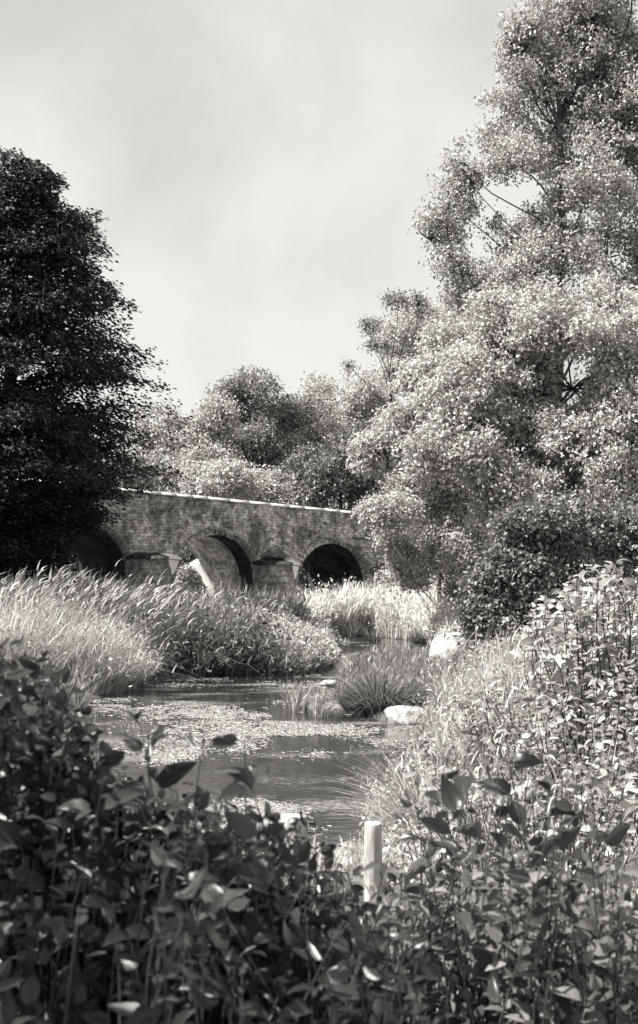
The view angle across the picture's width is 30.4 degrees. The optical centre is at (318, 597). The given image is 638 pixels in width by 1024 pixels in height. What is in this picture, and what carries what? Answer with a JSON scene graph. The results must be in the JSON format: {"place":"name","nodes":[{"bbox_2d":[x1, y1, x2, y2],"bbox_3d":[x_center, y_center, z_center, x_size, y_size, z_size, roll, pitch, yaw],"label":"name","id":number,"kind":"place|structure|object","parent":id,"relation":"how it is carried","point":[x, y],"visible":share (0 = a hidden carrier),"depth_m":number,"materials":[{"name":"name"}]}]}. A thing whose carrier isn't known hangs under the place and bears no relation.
{"place":"outdoors","nodes":[
{"label":"outdoors","id":0,"kind":"place"},
{"bbox_2d":[65,636,430,883],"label":"water","id":1,"kind":"structure","parent":0,"point":[286,771],"depth_m":15.05,"materials":[{"name":"grey liquid"}]},
{"bbox_2d":[69,646,420,871],"bbox_3d":[0.067,1.890,31.744,6.559,0.020,47.396,0,0,7],"label":"duckweed","id":2,"kind":"object","parent":1,"relation":"on","point":[239,728],"visible":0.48,"depth_m":16.61,"materials":[{"name":"plant"}]},
{"bbox_2d":[279,675,320,711],"bbox_3d":[-0.374,1.565,19.543,0.849,0.710,0.821,0,0,13],"label":"iris clump","id":3,"kind":"object","parent":1,"relation":"on","point":[300,707],"visible":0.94,"depth_m":19.56,"materials":[{"name":"grey plant"}]},
{"bbox_2d":[304,681,338,717],"bbox_3d":[0.052,1.612,18.564,0.615,0.617,0.500,0,0,23],"label":"iris clump","id":4,"kind":"object","parent":1,"relation":"on","point":[316,713],"visible":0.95,"depth_m":18.59,"materials":[{"name":"grey plant"}]},
{"bbox_2d":[320,680,336,686],"bbox_3d":[0.203,1.846,24.998,0.382,0.179,0.307,0,0,0],"label":"stone","id":5,"kind":"object","parent":1,"relation":"in","point":[327,683],"visible":0.72,"depth_m":24.88,"materials":[{"name":"white stone"}]},
{"bbox_2d":[345,619,360,640],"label":"rush clump","id":6,"kind":"object","parent":1,"relation":"on","point":[351,634],"visible":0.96,"depth_m":50.96,"materials":[{"name":"grey plant"}]},
{"bbox_2d":[360,619,390,641],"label":"rush clump","id":7,"kind":"object","parent":1,"relation":"on","point":[375,638],"visible":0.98,"depth_m":49.87,"materials":[{"name":"grey plant"}]},
{"bbox_2d":[0,0,637,572],"label":"sky","id":8,"kind":"structure","parent":0,"point":[258,169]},
{"bbox_2d":[30,568,637,949],"bbox_3d":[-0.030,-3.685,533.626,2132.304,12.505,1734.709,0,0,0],"label":"ground","id":9,"kind":"structure","parent":0,"point":[167,675],"depth_m":20.30,"materials":[{"name":"grey soil"}]},
{"bbox_2d":[1,646,119,777],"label":"bank grass","id":10,"kind":"structure","parent":9,"relation":"on","point":[79,697],"depth_m":20.19,"materials":[{"name":"plant"}]},
{"bbox_2d":[0,634,133,1023],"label":"broadleaf shrub","id":11,"kind":"object","parent":9,"relation":"on","point":[34,755],"visible":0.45,"depth_m":2.02,"materials":[{"name":"grey plant"}]},
{"bbox_2d":[0,146,200,597],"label":"beech tree","id":12,"kind":"object","parent":9,"relation":"on","point":[39,520],"visible":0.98,"depth_m":38.67,"materials":[{"name":"black plant"}]},
{"bbox_2d":[27,405,198,584],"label":"oak tree","id":13,"kind":"object","parent":9,"relation":"on","point":[72,568],"visible":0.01,"depth_m":71.25,"materials":[{"name":"grey plant"}]},
{"bbox_2d":[0,567,246,698],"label":"meadow grass","id":14,"kind":"structure","parent":9,"relation":"on","point":[123,665],"depth_m":22.89,"materials":[{"name":"grey plant"}]},
{"bbox_2d":[0,841,266,1023],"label":"broadleaf shrub","id":15,"kind":"object","parent":9,"relation":"on","point":[144,1007],"visible":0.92,"depth_m":1.63,"materials":[{"name":"grey plant"}]},
{"bbox_2d":[10,758,294,1023],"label":"broadleaf shrub","id":16,"kind":"object","parent":9,"relation":"on","point":[128,873],"visible":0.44,"depth_m":1.89,"materials":[{"name":"grey plant"}]},
{"bbox_2d":[0,559,318,675],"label":"reed bed","id":17,"kind":"object","parent":9,"relation":"on","point":[131,596],"visible":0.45,"depth_m":28.63,"materials":[{"name":"grey plant"}]},
{"bbox_2d":[112,387,245,493],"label":"beech tree","id":18,"kind":"object","parent":9,"relation":"on","point":[192,442],"visible":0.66,"depth_m":72.88,"materials":[{"name":"grey plant"}]},
{"bbox_2d":[173,563,202,598],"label":"bank shrub","id":19,"kind":"object","parent":9,"relation":"on","point":[186,574],"visible":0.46,"depth_m":52.31,"materials":[{"name":"grey plant"}]},
{"bbox_2d":[189,559,218,595],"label":"stone slab","id":20,"kind":"structure","parent":9,"relation":"on","point":[202,577],"depth_m":52.20,"materials":[{"name":"grey stone"}]},
{"bbox_2d":[112,710,315,1019],"bbox_3d":[-0.180,0.879,1.972,0.352,1.381,0.351,0,0,0],"label":"shrub","id":21,"kind":"object","parent":9,"relation":"on","point":[257,875],"visible":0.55,"depth_m":1.96,"materials":[{"name":"grey plant"}]},
{"bbox_2d":[132,583,317,677],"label":"sedge bank","id":22,"kind":"structure","parent":9,"relation":"on","point":[184,659],"depth_m":27.90,"materials":[{"name":"plant"}]},
{"bbox_2d":[13,479,466,598],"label":"stone bridge","id":23,"kind":"structure","parent":9,"relation":"on","point":[157,535],"depth_m":57.92,"materials":[{"name":"grey stone"}]},
{"bbox_2d":[172,455,322,506],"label":"beech tree","id":24,"kind":"object","parent":9,"relation":"on","point":[226,479],"visible":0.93,"depth_m":69.19,"materials":[{"name":"grey plant"}]},
{"bbox_2d":[165,364,330,501],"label":"ash tree","id":25,"kind":"object","parent":9,"relation":"on","point":[288,412],"visible":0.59,"depth_m":79.41,"materials":[{"name":"grey plant"}]},
{"bbox_2d":[198,574,318,612],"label":"bulrush tips","id":26,"kind":"object","parent":9,"relation":"on","point":[240,591],"visible":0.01,"depth_m":46.79,"materials":[{"name":"grey plant"}]},
{"bbox_2d":[206,572,321,620],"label":"bulrush fringe","id":27,"kind":"object","parent":9,"relation":"on","point":[285,594],"visible":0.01,"depth_m":48.51,"materials":[{"name":"grey plant"}]},
{"bbox_2d":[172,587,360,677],"bbox_3d":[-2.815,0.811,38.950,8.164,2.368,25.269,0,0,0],"label":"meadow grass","id":28,"kind":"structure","parent":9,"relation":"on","point":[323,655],"depth_m":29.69,"materials":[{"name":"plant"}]},
{"bbox_2d":[279,813,307,900],"bbox_3d":[-0.146,1.514,6.599,0.177,0.582,0.179,0,0,0],"label":"wooden post","id":29,"kind":"object","parent":9,"relation":"on","point":[286,818],"visible":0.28,"depth_m":6.55,"materials":[{"name":"white wood"}]},
{"bbox_2d":[179,800,423,1023],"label":"broadleaf shrub","id":30,"kind":"object","parent":9,"relation":"on","point":[320,923],"visible":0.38,"depth_m":2.11,"materials":[{"name":"grey plant"}]},
{"bbox_2d":[159,890,454,1023],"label":"broadleaf shrub","id":31,"kind":"object","parent":9,"relation":"on","point":[344,1008],"visible":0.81,"depth_m":1.76,"materials":[{"name":"grey plant"}]},
{"bbox_2d":[268,358,403,507],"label":"willow tree","id":32,"kind":"object","parent":9,"relation":"on","point":[359,404],"visible":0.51,"depth_m":82.21,"materials":[{"name":"grey plant"}]},
{"bbox_2d":[317,684,357,710],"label":"sedge tussock","id":33,"kind":"object","parent":9,"relation":"on","point":[345,707],"visible":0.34,"depth_m":19.52,"materials":[{"name":"grey plant"}]},
{"bbox_2d":[51,475,625,584],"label":"wood","id":34,"kind":"object","parent":9,"relation":"on","point":[301,571],"depth_m":127.09,"materials":[{"name":"grey plant"}]},
{"bbox_2d":[277,426,401,510],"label":"holly tree","id":35,"kind":"object","parent":9,"relation":"on","point":[328,476],"visible":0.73,"depth_m":70.11,"materials":[{"name":"grey plant"}]},
{"bbox_2d":[283,648,452,716],"bbox_3d":[1.329,1.401,18.806,4.874,1.377,4.165,0,0,0],"label":"sedge tussock","id":36,"kind":"object","parent":9,"relation":"on","point":[372,702],"visible":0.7,"depth_m":18.71,"materials":[{"name":"grey plant"}]},
{"bbox_2d":[364,821,381,913],"bbox_3d":[0.282,1.475,6.199,0.104,0.579,0.103,0,0,0],"label":"wooden post","id":37,"kind":"object","parent":9,"relation":"on","point":[372,840],"visible":0.61,"depth_m":6.16,"materials":[{"name":"white wood"}]},
{"bbox_2d":[266,709,481,833],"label":"arching grass","id":38,"kind":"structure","parent":9,"relation":"on","point":[394,818],"depth_m":8.01,"materials":[{"name":"plant"}]},
{"bbox_2d":[114,781,637,896],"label":"bank grass","id":39,"kind":"structure","parent":9,"relation":"on","point":[355,852],"depth_m":7.28,"materials":[{"name":"plant"}]},
{"bbox_2d":[339,287,431,585],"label":"open tree","id":40,"kind":"object","parent":9,"relation":"on","point":[381,345],"visible":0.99,"depth_m":62.05,"materials":[{"name":"grey plant"}]},
{"bbox_2d":[290,570,509,644],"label":"meadow grass","id":41,"kind":"structure","parent":9,"relation":"on","point":[403,614],"depth_m":54.73,"materials":[{"name":"grey plant"}]},
{"bbox_2d":[331,640,468,711],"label":"sedge bank","id":42,"kind":"structure","parent":9,"relation":"on","point":[389,654],"depth_m":23.39,"materials":[{"name":"plant"}]},
{"bbox_2d":[299,490,500,590],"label":"oak tree","id":43,"kind":"object","parent":9,"relation":"on","point":[302,578],"visible":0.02,"depth_m":75.33,"materials":[{"name":"grey plant"}]},
{"bbox_2d":[384,705,426,724],"bbox_3d":[1.438,1.820,17.795,0.898,0.368,0.622,0,0,0],"label":"flat rock","id":44,"kind":"object","parent":9,"relation":"on","point":[403,713],"visible":0.41,"depth_m":17.61,"materials":[{"name":"white stone"}]},
{"bbox_2d":[342,304,483,586],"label":"willow tree","id":45,"kind":"object","parent":9,"relation":"on","point":[369,449],"visible":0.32,"depth_m":45.48,"materials":[{"name":"grey plant"}]},
{"bbox_2d":[364,291,464,468],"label":"willow tree","id":46,"kind":"object","parent":9,"relation":"on","point":[404,320],"visible":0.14,"depth_m":76.99,"materials":[{"name":"grey plant"}]},
{"bbox_2d":[345,466,499,616],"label":"maple tree","id":47,"kind":"object","parent":9,"relation":"on","point":[446,541],"visible":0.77,"depth_m":45.26,"materials":[{"name":"grey plant"}]},
{"bbox_2d":[386,655,464,685],"bbox_3d":[1.969,1.413,21.558,1.953,0.774,1.957,0,0,0],"label":"sedge tussock","id":48,"kind":"object","parent":9,"relation":"on","point":[415,669],"visible":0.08,"depth_m":21.37,"materials":[{"name":"grey plant"}]},
{"bbox_2d":[316,690,566,891],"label":"bank grass","id":49,"kind":"structure","parent":9,"relation":"on","point":[387,848],"depth_m":9.61,"materials":[{"name":"plant"}]},
{"bbox_2d":[339,762,550,847],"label":"arching grass","id":50,"kind":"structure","parent":9,"relation":"on","point":[427,815],"depth_m":7.41,"materials":[{"name":"grey plant"}]},
{"bbox_2d":[429,632,468,674],"bbox_3d":[2.656,1.130,23.623,0.722,0.881,0.797,0,0,-27],"label":"boulder","id":51,"kind":"object","parent":9,"relation":"on","point":[441,640],"visible":0.4,"depth_m":23.36,"materials":[{"name":"grey stone"}]},
{"bbox_2d":[358,843,560,1023],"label":"broadleaf shrub","id":52,"kind":"object","parent":9,"relation":"on","point":[408,901],"visible":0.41,"depth_m":2.67,"materials":[{"name":"plant"}]},
{"bbox_2d":[413,687,525,798],"bbox_3d":[1.637,1.243,11.896,1.055,1.050,5.922,0,0,11],"label":"bank shrub","id":53,"kind":"object","parent":9,"relation":"on","point":[461,723],"visible":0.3,"depth_m":9.53,"materials":[{"name":"grey plant"}]},
{"bbox_2d":[393,743,628,1023],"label":"broadleaf shrub","id":54,"kind":"object","parent":9,"relation":"on","point":[449,795],"visible":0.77,"depth_m":2.40,"materials":[{"name":"grey plant"}]},
{"bbox_2d":[386,745,637,922],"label":"bank shrub","id":55,"kind":"object","parent":9,"relation":"on","point":[627,805],"visible":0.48,"depth_m":5.52,"materials":[{"name":"grey plant"}]},
{"bbox_2d":[390,265,637,633],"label":"maple tree","id":56,"kind":"object","parent":9,"relation":"on","point":[497,404],"visible":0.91,"depth_m":30.21,"materials":[{"name":"grey plant"}]},
{"bbox_2d":[427,610,604,681],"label":"meadow grass","id":57,"kind":"structure","parent":9,"relation":"on","point":[469,654],"depth_m":20.88,"materials":[{"name":"plant"}]},
{"bbox_2d":[407,0,637,580],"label":"poplar tree","id":58,"kind":"object","parent":9,"relation":"on","point":[592,45],"visible":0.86,"depth_m":39.60,"materials":[{"name":"grey plant"}]},
{"bbox_2d":[438,483,637,651],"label":"bush","id":59,"kind":"object","parent":9,"relation":"on","point":[554,538],"visible":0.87,"depth_m":20.82,"materials":[{"name":"grey plant"}]},
{"bbox_2d":[442,891,635,1021],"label":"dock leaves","id":60,"kind":"object","parent":9,"relation":"on","point":[524,997],"visible":0.02,"depth_m":3.11,"materials":[{"name":"plant"}]},
{"bbox_2d":[456,847,637,1023],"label":"broadleaf shrub","id":61,"kind":"object","parent":9,"relation":"on","point":[618,917],"visible":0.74,"depth_m":2.34,"materials":[{"name":"plant"}]},
{"bbox_2d":[464,653,637,822],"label":"bank shrub","id":62,"kind":"object","parent":9,"relation":"on","point":[597,716],"visible":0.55,"depth_m":7.74,"materials":[{"name":"grey plant"}]},
{"bbox_2d":[509,557,637,798],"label":"bank shrub","id":63,"kind":"object","parent":9,"relation":"on","point":[583,641],"visible":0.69,"depth_m":8.52,"materials":[{"name":"grey plant"}]},
{"bbox_2d":[299,898,416,1021],"bbox_3d":[0.074,1.319,4.702,0.918,0.684,1.811,0,0,0],"label":"bank shrub","id":64,"kind":"object","parent":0,"point":[367,936],"depth_m":4.24,"materials":[{"name":"grey plant"}]},
{"bbox_2d":[403,629,427,644],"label":"rush clump","id":65,"kind":"object","parent":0,"point":[418,639],"visible":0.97,"depth_m":47.37,"materials":[{"name":"grey plant"}]},
{"bbox_2d":[305,845,637,1020],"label":"grass","id":66,"kind":"structure","parent":0,"point":[374,898],"depth_m":4.96,"materials":[{"name":"grey plant"}]},
{"bbox_2d":[401,592,637,883],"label":"tall grass","id":67,"kind":"structure","parent":0,"point":[460,688],"depth_m":9.05,"materials":[{"name":"plant"}]}
]}

